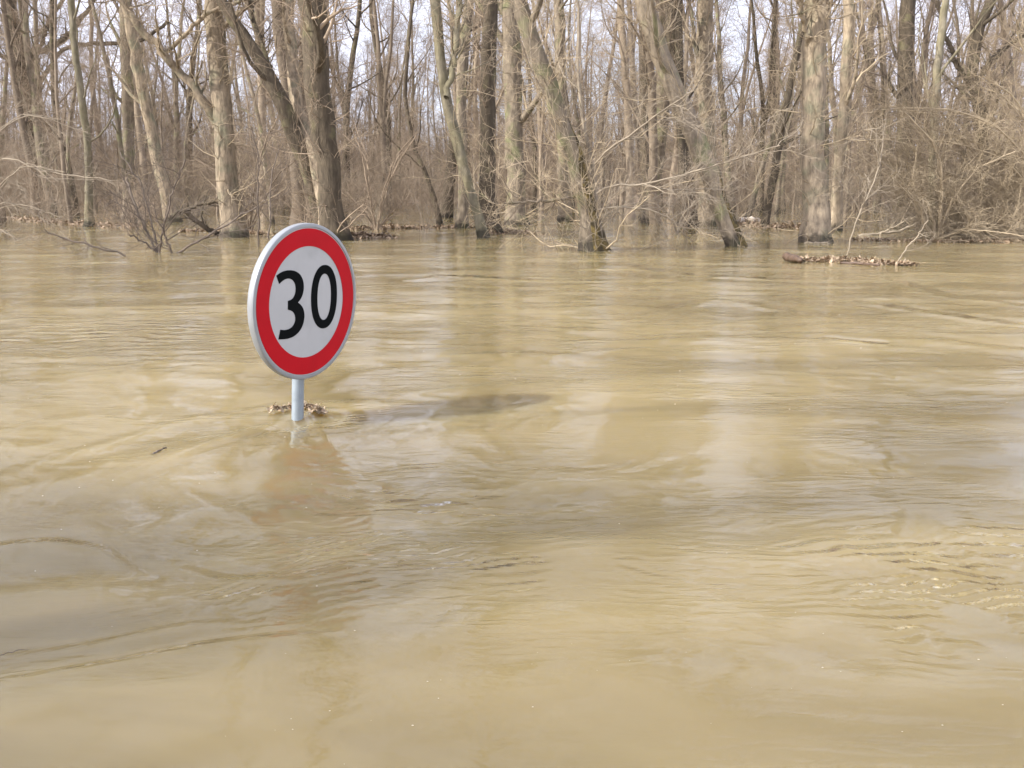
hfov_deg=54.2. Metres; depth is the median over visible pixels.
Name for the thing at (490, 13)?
bare tree
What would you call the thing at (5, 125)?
bare tree
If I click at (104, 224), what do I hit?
bush
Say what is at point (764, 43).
forked tree
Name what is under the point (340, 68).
bare tree
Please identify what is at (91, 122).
bare tree
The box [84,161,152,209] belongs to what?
bush
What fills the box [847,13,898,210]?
slender tree
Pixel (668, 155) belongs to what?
bush
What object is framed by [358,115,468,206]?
bush
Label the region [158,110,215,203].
bush
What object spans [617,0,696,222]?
bare tree
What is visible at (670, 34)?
dark tree
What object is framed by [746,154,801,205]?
bush
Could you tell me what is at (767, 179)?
bare tree
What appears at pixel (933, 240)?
leaf raft
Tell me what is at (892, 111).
slender tree
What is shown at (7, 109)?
bare tree
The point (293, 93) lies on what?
leaning tree
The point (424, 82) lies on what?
slender tree
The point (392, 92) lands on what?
slender tree
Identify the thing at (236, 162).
bush
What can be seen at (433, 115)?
slender tree
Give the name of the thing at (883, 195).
bush
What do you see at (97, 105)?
slender tree
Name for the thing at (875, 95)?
forked tree
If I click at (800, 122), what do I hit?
slender tree
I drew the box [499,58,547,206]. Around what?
slender tree
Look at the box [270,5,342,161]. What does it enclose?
slender tree
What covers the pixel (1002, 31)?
bare tree
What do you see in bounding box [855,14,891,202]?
bare tree
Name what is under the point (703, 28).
bare tree
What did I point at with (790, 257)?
driftwood log
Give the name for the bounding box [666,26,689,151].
slender tree
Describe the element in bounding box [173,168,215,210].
bush
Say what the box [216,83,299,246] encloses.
young tree
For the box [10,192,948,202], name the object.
ground
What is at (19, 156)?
slender tree
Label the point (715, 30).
slender tree
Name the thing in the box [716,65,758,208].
slender tree
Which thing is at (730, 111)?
slender tree
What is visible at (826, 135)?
slender tree
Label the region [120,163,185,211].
bush
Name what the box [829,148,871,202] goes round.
bush
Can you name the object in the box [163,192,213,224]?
bush
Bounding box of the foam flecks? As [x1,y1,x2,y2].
[59,310,1008,731]
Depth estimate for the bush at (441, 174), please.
102.34 m
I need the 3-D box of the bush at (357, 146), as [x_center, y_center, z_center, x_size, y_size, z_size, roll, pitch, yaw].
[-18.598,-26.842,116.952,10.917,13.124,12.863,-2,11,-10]
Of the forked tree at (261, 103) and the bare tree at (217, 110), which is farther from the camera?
the forked tree at (261, 103)
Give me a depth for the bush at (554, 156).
99.65 m
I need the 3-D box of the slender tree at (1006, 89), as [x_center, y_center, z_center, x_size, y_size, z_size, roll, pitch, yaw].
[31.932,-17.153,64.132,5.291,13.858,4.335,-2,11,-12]
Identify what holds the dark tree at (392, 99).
on the ground
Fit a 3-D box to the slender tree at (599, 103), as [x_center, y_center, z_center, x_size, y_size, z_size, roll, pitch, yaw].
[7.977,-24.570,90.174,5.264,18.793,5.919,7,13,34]
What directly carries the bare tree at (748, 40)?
on the ground
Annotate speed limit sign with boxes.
[247,223,355,420]
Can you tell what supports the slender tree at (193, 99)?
on the ground
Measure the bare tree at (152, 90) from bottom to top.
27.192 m
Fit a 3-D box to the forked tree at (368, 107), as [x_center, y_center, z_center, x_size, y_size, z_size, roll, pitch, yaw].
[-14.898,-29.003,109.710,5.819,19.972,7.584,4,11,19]
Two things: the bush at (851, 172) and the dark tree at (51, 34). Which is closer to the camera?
the dark tree at (51, 34)
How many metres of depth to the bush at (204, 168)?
93.58 m
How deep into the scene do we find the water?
3.62 m
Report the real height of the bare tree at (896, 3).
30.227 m
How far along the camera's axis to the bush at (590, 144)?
105.19 m
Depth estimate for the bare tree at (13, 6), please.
56.63 m
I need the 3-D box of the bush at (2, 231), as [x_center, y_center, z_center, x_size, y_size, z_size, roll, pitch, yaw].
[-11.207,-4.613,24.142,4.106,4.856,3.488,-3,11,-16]
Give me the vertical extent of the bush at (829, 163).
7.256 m
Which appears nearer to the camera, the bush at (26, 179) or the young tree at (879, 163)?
the young tree at (879, 163)
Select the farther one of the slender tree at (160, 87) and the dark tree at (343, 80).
the dark tree at (343, 80)
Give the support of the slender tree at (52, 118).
on the ground
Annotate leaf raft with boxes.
[6,215,183,227]
[178,226,275,234]
[267,400,327,413]
[349,223,474,229]
[350,228,400,238]
[489,228,533,233]
[737,217,800,228]
[799,254,925,265]
[851,236,1023,241]
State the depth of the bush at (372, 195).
40.88 m
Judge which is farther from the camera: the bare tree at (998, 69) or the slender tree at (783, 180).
the bare tree at (998, 69)
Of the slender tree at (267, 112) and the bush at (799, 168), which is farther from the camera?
the bush at (799, 168)
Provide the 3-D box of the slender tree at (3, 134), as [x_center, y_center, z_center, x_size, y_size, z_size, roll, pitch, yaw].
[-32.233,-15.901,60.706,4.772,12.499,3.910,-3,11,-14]
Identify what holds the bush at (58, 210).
on the ground
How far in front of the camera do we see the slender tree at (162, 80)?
58.16 m
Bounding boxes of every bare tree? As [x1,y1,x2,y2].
[0,0,61,213]
[0,0,69,213]
[0,0,183,212]
[0,1,19,184]
[0,13,62,196]
[0,29,17,207]
[0,29,21,165]
[0,38,17,138]
[0,52,32,222]
[1,2,63,205]
[12,0,82,212]
[32,0,120,201]
[33,0,155,226]
[62,0,119,207]
[69,0,160,218]
[69,0,194,221]
[75,0,299,237]
[102,1,172,163]
[103,0,190,208]
[135,0,195,181]
[135,9,181,189]
[146,0,203,207]
[181,3,239,186]
[195,8,250,159]
[227,33,257,194]
[238,0,410,240]
[239,0,291,206]
[243,0,362,224]
[245,0,335,207]
[298,35,361,196]
[327,0,372,185]
[329,1,358,152]
[332,0,478,225]
[369,0,419,149]
[393,0,522,228]
[413,0,500,200]
[424,1,481,202]
[438,0,535,233]
[468,0,576,224]
[471,14,530,198]
[500,0,611,221]
[521,0,575,208]
[547,0,689,223]
[567,1,607,169]
[573,0,638,208]
[574,0,620,158]
[579,0,677,207]
[585,0,672,218]
[593,5,638,210]
[611,2,687,219]
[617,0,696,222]
[622,0,738,226]
[656,0,727,196]
[657,0,757,225]
[658,1,741,212]
[669,0,732,161]
[683,0,748,201]
[690,0,775,211]
[712,0,766,205]
[712,1,739,188]
[728,0,912,243]
[729,2,788,190]
[748,1,836,202]
[767,2,835,204]
[785,0,908,230]
[801,0,897,190]
[826,0,866,206]
[830,0,917,211]
[836,0,976,226]
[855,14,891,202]
[865,0,1023,231]
[867,0,919,207]
[883,0,927,125]
[883,1,929,166]
[915,16,937,141]
[916,0,1023,223]
[929,0,1023,218]
[946,1,985,153]
[964,0,1023,135]
[967,6,1023,206]
[974,0,1023,143]
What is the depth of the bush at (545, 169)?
92.58 m
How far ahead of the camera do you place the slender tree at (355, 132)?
72.69 m
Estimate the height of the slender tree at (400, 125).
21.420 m
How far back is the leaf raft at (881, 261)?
16.15 m
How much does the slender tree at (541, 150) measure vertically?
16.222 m
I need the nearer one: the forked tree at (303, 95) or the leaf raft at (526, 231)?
the leaf raft at (526, 231)
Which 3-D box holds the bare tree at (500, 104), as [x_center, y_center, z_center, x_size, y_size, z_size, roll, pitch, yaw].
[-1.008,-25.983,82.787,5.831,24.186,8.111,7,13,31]
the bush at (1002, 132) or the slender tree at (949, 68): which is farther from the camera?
the slender tree at (949, 68)
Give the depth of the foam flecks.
3.02 m
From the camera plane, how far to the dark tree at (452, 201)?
46.10 m
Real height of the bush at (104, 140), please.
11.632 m
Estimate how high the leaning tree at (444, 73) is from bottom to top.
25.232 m
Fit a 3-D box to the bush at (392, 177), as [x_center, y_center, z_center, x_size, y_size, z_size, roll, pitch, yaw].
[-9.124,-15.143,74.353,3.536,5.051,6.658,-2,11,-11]
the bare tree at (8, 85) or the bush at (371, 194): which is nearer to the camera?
the bush at (371, 194)
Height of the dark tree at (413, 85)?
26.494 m
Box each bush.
[0,92,130,241]
[0,92,166,206]
[0,111,89,217]
[0,113,18,176]
[0,115,51,205]
[0,132,49,210]
[0,136,77,217]
[0,151,79,212]
[0,160,35,223]
[0,174,28,211]
[0,189,20,221]
[1,138,83,212]
[2,164,56,204]
[4,127,28,206]
[5,97,90,197]
[8,187,82,223]
[50,106,115,201]
[52,123,144,209]
[55,148,155,205]
[60,87,171,206]
[61,173,107,210]
[71,171,159,230]
[74,122,301,255]
[75,148,139,208]
[79,145,175,223]
[80,162,151,206]
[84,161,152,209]
[114,172,178,218]
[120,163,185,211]
[130,118,244,220]
[136,130,206,209]
[138,125,208,194]
[141,195,172,221]
[144,120,215,209]
[149,145,213,210]
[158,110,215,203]
[159,89,301,229]
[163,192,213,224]
[164,138,242,200]
[169,139,241,201]
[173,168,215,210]
[176,138,251,208]
[184,120,290,205]
[210,114,291,210]
[237,132,289,200]
[239,161,290,229]
[259,130,355,222]
[267,164,347,218]
[269,137,288,208]
[270,98,426,194]
[336,89,435,204]
[337,91,441,228]
[337,110,376,180]
[341,155,384,225]
[341,161,365,204]
[341,169,404,225]
[341,173,400,220]
[342,173,404,214]
[355,125,436,180]
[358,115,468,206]
[359,126,474,231]
[367,138,435,206]
[370,153,409,195]
[375,168,440,208]
[383,137,446,212]
[393,144,471,204]
[398,166,457,210]
[403,138,477,203]
[410,122,479,203]
[420,111,496,200]
[443,138,532,207]
[466,91,556,197]
[496,161,538,207]
[498,142,556,205]
[502,113,617,203]
[526,128,597,194]
[526,163,558,206]
[527,98,597,196]
[545,165,619,206]
[548,164,618,203]
[550,114,616,178]
[563,151,647,220]
[605,144,637,193]
[615,138,748,230]
[617,156,676,205]
[619,113,738,204]
[619,131,676,181]
[623,165,733,232]
[633,104,729,204]
[694,128,772,213]
[718,131,767,198]
[725,167,776,211]
[729,123,829,199]
[729,138,800,206]
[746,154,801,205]
[768,111,887,200]
[769,171,830,220]
[787,142,882,201]
[789,122,867,194]
[793,142,863,211]
[795,165,877,205]
[817,71,1023,242]
[829,117,927,210]
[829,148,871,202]
[831,131,892,205]
[845,107,1023,241]
[846,0,1023,242]
[857,196,914,227]
[862,142,928,222]
[864,103,1003,179]
[870,174,896,210]
[945,129,1022,210]
[955,165,1020,228]
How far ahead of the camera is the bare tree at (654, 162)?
36.13 m
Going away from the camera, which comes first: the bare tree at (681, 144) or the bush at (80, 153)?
the bare tree at (681, 144)
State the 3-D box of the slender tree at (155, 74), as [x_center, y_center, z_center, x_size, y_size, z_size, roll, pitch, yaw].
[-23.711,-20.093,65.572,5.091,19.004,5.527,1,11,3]
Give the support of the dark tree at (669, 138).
on the ground
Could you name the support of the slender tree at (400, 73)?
on the ground
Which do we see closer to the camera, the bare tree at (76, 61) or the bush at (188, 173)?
the bare tree at (76, 61)
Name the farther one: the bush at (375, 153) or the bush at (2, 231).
the bush at (375, 153)
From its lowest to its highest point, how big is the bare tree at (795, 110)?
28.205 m
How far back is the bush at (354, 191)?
31.77 m
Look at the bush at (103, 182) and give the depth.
73.13 m
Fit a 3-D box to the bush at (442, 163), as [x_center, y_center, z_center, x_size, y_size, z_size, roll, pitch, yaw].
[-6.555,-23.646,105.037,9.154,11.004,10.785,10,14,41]
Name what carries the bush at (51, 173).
on the ground
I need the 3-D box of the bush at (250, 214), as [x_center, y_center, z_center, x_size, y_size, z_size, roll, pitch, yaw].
[-7.650,-6.447,28.610,5.292,4.252,3.921,0,11,0]
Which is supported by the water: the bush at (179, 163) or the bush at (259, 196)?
the bush at (259, 196)
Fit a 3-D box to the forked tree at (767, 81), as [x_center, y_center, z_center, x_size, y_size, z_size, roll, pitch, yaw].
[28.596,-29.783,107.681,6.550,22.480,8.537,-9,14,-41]
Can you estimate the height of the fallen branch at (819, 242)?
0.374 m
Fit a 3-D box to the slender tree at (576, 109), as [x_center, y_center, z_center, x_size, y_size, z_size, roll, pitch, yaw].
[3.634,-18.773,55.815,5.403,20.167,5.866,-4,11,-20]
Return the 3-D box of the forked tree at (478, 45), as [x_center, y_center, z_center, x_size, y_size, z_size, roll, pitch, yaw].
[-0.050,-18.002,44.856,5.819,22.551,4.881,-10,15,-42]
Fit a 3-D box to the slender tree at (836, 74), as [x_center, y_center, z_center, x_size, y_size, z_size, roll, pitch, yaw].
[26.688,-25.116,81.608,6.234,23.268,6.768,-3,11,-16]
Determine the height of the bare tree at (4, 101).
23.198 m
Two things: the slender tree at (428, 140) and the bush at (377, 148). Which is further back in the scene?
the bush at (377, 148)
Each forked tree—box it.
[180,0,256,181]
[231,0,336,215]
[279,0,358,213]
[349,0,417,211]
[355,34,399,192]
[363,14,402,201]
[441,0,480,178]
[444,0,553,197]
[499,5,551,208]
[531,0,599,211]
[553,8,608,163]
[616,0,673,198]
[721,0,798,210]
[731,16,796,198]
[743,3,797,202]
[783,4,801,202]
[830,0,915,211]
[881,0,968,170]
[915,0,1018,185]
[915,1,969,157]
[916,0,1017,211]
[966,0,1023,172]
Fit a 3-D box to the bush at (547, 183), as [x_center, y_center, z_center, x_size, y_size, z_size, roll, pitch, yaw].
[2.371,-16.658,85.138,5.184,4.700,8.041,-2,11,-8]
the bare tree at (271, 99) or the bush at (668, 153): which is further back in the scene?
the bush at (668, 153)
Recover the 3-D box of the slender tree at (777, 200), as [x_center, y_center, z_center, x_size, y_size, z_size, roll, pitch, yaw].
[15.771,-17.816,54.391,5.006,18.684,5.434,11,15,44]
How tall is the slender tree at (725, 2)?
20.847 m
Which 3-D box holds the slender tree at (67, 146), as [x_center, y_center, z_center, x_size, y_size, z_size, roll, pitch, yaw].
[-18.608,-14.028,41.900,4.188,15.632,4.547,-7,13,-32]
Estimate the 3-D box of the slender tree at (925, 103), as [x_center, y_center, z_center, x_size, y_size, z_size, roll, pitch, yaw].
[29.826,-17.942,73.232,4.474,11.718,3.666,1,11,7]
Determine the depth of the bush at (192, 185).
63.63 m
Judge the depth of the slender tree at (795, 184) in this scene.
71.81 m
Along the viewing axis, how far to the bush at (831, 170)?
59.94 m
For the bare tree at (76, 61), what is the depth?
33.33 m
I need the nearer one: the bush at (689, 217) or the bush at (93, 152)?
the bush at (689, 217)
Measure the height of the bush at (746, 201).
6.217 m
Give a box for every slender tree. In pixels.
[0,19,11,184]
[0,42,19,204]
[1,0,129,225]
[9,80,25,199]
[13,6,81,208]
[25,0,111,216]
[46,0,99,210]
[48,0,169,220]
[59,27,94,174]
[61,86,84,200]
[83,46,113,162]
[84,3,144,207]
[92,70,111,173]
[99,16,138,164]
[105,10,175,199]
[117,1,185,200]
[118,0,183,179]
[134,0,214,201]
[155,0,213,208]
[181,4,232,162]
[181,10,256,215]
[181,50,211,154]
[194,0,291,222]
[198,0,283,206]
[198,29,255,198]
[223,16,266,197]
[231,4,297,210]
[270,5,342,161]
[274,0,393,221]
[295,8,346,177]
[336,69,371,188]
[362,1,423,202]
[366,0,428,207]
[374,62,422,203]
[375,33,415,198]
[376,17,425,162]
[398,12,447,207]
[399,5,447,209]
[411,19,449,201]
[428,50,479,201]
[434,1,541,211]
[456,8,503,199]
[472,58,507,203]
[477,61,505,195]
[479,52,506,187]
[495,38,539,211]
[495,45,537,204]
[498,0,597,218]
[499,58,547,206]
[522,72,555,200]
[522,73,556,206]
[531,0,618,204]
[536,71,576,180]
[536,113,556,195]
[547,15,597,140]
[581,6,623,204]
[605,85,634,204]
[608,59,623,201]
[611,37,637,191]
[615,62,638,194]
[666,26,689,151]
[672,1,731,125]
[689,27,740,205]
[712,0,741,157]
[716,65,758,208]
[716,69,737,180]
[716,70,751,184]
[750,0,837,211]
[757,0,838,213]
[782,0,804,204]
[785,26,828,208]
[786,0,883,208]
[828,0,898,218]
[828,15,884,214]
[829,1,861,190]
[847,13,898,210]
[865,37,896,195]
[872,69,896,203]
[915,60,950,177]
[926,4,965,183]
[941,5,1016,200]
[964,0,1023,213]
[968,0,1023,209]
[976,8,1023,195]
[995,14,1023,210]
[1002,57,1023,153]
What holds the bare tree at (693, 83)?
on the ground
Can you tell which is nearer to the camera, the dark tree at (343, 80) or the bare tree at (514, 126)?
the bare tree at (514, 126)
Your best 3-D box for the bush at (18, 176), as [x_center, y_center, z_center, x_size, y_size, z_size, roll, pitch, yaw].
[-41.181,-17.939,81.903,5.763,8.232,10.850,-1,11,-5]
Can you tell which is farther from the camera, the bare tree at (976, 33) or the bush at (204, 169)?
the bush at (204, 169)
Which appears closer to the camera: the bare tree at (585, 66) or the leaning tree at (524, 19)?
the leaning tree at (524, 19)
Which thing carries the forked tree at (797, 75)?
on the ground
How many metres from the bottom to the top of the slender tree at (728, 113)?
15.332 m
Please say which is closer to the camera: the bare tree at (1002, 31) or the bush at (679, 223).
the bush at (679, 223)
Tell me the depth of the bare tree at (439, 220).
32.58 m
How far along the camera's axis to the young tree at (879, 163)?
17.48 m
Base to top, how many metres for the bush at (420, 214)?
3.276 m
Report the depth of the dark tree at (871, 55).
66.31 m
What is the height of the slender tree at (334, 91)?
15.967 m
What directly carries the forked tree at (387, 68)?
on the ground
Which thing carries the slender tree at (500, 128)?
on the ground
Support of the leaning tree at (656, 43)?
on the ground
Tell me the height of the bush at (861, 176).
6.576 m
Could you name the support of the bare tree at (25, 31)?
on the ground
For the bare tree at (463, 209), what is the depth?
31.70 m
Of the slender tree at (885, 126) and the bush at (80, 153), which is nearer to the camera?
the bush at (80, 153)
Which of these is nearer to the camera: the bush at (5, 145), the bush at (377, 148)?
the bush at (5, 145)
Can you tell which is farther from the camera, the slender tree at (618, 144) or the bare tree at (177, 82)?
the slender tree at (618, 144)
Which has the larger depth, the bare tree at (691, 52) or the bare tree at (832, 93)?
the bare tree at (832, 93)
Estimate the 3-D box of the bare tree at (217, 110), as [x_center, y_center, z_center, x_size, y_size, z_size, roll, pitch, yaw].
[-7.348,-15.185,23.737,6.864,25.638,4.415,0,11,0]
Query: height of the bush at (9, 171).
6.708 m
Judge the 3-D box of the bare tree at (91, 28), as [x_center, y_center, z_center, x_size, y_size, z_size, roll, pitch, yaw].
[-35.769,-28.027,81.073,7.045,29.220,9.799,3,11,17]
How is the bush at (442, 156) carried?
on the ground
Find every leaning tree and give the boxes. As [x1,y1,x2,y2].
[185,0,367,223]
[207,0,401,227]
[389,0,513,237]
[433,0,666,254]
[583,0,807,246]
[725,0,860,217]
[729,0,877,226]
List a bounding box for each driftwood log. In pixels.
[738,216,759,221]
[782,252,802,262]
[840,262,879,265]
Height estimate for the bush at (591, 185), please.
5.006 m
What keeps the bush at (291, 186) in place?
on the ground
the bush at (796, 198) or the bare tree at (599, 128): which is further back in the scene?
the bare tree at (599, 128)
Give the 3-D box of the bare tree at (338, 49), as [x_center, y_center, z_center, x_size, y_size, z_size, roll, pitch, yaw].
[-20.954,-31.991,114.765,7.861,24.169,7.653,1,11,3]
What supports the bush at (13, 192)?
on the ground
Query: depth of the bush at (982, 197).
31.00 m
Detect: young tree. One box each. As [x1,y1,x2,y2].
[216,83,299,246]
[482,0,833,252]
[796,88,910,255]
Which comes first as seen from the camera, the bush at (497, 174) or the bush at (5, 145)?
the bush at (5, 145)
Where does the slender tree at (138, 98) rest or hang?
on the ground
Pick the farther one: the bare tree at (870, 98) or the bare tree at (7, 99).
the bare tree at (7, 99)
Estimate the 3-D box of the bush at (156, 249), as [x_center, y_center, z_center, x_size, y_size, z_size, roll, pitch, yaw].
[-6.150,-3.432,18.448,4.340,2.980,2.370,4,12,21]
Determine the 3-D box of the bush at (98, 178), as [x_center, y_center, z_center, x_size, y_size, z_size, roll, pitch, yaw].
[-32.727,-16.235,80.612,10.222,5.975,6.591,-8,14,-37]
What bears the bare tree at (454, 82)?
on the ground
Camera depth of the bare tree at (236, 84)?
105.72 m
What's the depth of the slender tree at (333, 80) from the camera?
62.79 m
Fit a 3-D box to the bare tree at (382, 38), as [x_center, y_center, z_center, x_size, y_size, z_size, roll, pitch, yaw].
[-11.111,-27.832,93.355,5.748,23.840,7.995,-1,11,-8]
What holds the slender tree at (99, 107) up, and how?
on the ground
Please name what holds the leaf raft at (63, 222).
on the ground
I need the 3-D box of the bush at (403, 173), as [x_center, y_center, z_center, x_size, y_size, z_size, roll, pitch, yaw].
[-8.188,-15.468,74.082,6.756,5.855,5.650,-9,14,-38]
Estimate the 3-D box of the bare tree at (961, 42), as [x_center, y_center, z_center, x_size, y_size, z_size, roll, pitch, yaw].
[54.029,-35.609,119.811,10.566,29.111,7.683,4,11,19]
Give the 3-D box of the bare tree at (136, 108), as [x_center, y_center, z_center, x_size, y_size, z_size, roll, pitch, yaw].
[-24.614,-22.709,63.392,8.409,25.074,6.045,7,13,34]
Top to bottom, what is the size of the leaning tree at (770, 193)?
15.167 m
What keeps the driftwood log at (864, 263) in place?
on the water
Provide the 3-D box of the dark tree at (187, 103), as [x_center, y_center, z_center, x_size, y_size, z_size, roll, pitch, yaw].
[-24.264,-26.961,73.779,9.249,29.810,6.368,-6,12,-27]
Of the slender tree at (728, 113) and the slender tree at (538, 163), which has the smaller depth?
the slender tree at (538, 163)
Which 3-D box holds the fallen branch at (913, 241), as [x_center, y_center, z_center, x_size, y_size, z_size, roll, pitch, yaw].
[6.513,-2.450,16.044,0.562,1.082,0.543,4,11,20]
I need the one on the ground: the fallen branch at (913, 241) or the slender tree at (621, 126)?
the slender tree at (621, 126)
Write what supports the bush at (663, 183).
on the ground
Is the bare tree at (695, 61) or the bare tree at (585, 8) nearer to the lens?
the bare tree at (695, 61)
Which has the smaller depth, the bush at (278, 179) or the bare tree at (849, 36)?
the bare tree at (849, 36)
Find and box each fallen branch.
[31,207,125,256]
[155,173,252,235]
[805,239,832,243]
[859,200,937,234]
[898,198,936,260]
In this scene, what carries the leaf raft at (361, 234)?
on the water
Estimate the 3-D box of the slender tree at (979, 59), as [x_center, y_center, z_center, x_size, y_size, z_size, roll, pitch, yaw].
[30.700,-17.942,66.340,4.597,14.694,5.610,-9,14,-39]
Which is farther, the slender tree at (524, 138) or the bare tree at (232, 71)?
the bare tree at (232, 71)
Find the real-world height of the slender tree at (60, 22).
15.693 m
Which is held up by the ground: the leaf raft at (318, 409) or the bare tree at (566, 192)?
the bare tree at (566, 192)
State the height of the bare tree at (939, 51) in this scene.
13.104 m
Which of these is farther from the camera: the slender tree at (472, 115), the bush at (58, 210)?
the slender tree at (472, 115)
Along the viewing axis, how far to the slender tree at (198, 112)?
118.00 m
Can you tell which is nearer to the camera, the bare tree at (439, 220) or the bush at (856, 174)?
the bare tree at (439, 220)
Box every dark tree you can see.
[0,0,78,199]
[0,0,104,214]
[145,0,237,207]
[151,1,202,195]
[297,0,350,140]
[297,0,398,211]
[325,0,373,197]
[337,0,432,207]
[393,0,434,202]
[419,0,502,217]
[436,6,480,205]
[605,0,736,226]
[613,4,673,206]
[732,0,800,210]
[831,0,922,209]
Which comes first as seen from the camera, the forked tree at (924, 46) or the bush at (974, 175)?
the bush at (974, 175)
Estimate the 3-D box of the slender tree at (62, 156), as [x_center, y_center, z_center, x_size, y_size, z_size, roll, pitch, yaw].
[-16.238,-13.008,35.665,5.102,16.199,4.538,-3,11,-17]
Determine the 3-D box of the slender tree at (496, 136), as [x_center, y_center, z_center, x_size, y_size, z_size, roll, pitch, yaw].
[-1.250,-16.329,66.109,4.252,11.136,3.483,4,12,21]
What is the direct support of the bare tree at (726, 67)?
on the ground
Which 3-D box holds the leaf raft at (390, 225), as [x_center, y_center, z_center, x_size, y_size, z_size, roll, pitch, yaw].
[-3.592,-5.128,32.535,4.938,0.237,2.418,-6,12,-30]
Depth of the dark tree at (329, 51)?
65.09 m
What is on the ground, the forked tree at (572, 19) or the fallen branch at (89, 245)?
the forked tree at (572, 19)
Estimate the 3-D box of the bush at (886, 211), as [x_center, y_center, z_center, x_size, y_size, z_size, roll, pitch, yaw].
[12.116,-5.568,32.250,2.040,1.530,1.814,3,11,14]
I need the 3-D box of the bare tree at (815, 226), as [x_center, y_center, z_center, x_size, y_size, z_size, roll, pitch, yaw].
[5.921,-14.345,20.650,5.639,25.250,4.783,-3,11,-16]
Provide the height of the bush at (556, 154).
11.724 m
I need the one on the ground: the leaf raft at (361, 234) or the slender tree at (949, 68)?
the slender tree at (949, 68)
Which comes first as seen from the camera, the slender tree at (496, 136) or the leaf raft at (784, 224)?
the leaf raft at (784, 224)
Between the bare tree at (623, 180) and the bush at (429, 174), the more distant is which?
the bush at (429, 174)
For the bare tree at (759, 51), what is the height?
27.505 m
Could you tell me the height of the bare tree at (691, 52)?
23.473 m
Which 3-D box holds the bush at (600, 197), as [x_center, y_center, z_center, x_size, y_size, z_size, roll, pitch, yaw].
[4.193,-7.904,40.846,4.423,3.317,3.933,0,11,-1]
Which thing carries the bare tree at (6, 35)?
on the ground
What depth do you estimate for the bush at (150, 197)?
43.73 m
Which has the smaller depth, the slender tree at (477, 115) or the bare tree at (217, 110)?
the bare tree at (217, 110)
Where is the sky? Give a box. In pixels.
[0,0,1023,187]
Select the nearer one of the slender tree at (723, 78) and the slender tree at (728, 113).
the slender tree at (723, 78)
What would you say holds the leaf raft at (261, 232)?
on the water
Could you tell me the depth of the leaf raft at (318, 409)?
5.13 m
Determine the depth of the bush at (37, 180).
45.12 m
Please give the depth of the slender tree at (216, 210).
51.15 m
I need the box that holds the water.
[0,203,1023,767]
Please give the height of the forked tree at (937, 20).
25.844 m
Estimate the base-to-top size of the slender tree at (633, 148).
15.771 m
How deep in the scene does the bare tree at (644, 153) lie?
41.97 m
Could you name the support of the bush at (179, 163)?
on the ground
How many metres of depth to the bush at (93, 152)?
80.54 m
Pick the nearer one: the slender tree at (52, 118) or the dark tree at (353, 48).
the dark tree at (353, 48)
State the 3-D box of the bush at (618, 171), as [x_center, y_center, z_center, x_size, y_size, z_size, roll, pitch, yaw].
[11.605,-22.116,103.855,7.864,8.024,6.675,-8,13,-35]
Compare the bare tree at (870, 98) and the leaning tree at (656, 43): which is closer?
the leaning tree at (656, 43)
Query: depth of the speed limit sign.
4.82 m
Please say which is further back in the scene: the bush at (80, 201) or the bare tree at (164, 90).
the bare tree at (164, 90)
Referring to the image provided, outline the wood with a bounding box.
[0,9,1021,202]
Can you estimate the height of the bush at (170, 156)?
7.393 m
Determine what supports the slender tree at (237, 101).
on the ground
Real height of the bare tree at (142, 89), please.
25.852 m
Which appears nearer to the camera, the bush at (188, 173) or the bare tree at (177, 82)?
the bush at (188, 173)
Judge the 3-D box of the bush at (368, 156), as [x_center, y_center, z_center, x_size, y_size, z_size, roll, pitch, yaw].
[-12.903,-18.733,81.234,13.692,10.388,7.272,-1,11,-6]
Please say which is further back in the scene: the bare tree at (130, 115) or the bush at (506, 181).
the bush at (506, 181)
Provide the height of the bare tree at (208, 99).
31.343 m
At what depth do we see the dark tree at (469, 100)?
89.87 m
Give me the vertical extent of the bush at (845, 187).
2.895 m
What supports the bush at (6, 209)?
on the ground
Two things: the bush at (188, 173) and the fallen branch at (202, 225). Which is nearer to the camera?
the fallen branch at (202, 225)
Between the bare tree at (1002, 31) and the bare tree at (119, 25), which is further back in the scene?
the bare tree at (119, 25)
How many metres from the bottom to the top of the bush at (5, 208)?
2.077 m
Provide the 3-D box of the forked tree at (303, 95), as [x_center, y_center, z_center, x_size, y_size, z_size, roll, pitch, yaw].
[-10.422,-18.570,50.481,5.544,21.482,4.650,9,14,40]
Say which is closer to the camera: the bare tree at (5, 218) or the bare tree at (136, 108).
the bare tree at (5, 218)
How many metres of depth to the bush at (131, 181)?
36.63 m
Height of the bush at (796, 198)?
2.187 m
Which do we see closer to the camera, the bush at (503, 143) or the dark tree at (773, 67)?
the dark tree at (773, 67)
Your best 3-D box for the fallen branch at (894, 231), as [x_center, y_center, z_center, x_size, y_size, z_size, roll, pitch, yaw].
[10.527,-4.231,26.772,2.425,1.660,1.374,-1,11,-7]
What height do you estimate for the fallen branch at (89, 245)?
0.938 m
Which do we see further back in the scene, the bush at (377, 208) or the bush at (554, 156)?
the bush at (554, 156)
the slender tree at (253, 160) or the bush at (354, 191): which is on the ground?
the slender tree at (253, 160)
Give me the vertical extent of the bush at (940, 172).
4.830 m
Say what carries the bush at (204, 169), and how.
on the ground
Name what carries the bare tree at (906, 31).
on the ground
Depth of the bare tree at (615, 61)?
49.57 m
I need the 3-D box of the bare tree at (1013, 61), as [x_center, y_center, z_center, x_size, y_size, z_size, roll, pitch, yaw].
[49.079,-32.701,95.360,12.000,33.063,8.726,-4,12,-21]
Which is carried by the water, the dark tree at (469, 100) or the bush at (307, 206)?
the bush at (307, 206)
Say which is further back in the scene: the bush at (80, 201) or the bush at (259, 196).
the bush at (80, 201)
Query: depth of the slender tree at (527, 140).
85.60 m
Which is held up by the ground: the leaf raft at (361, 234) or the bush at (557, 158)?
the bush at (557, 158)
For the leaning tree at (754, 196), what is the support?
on the ground

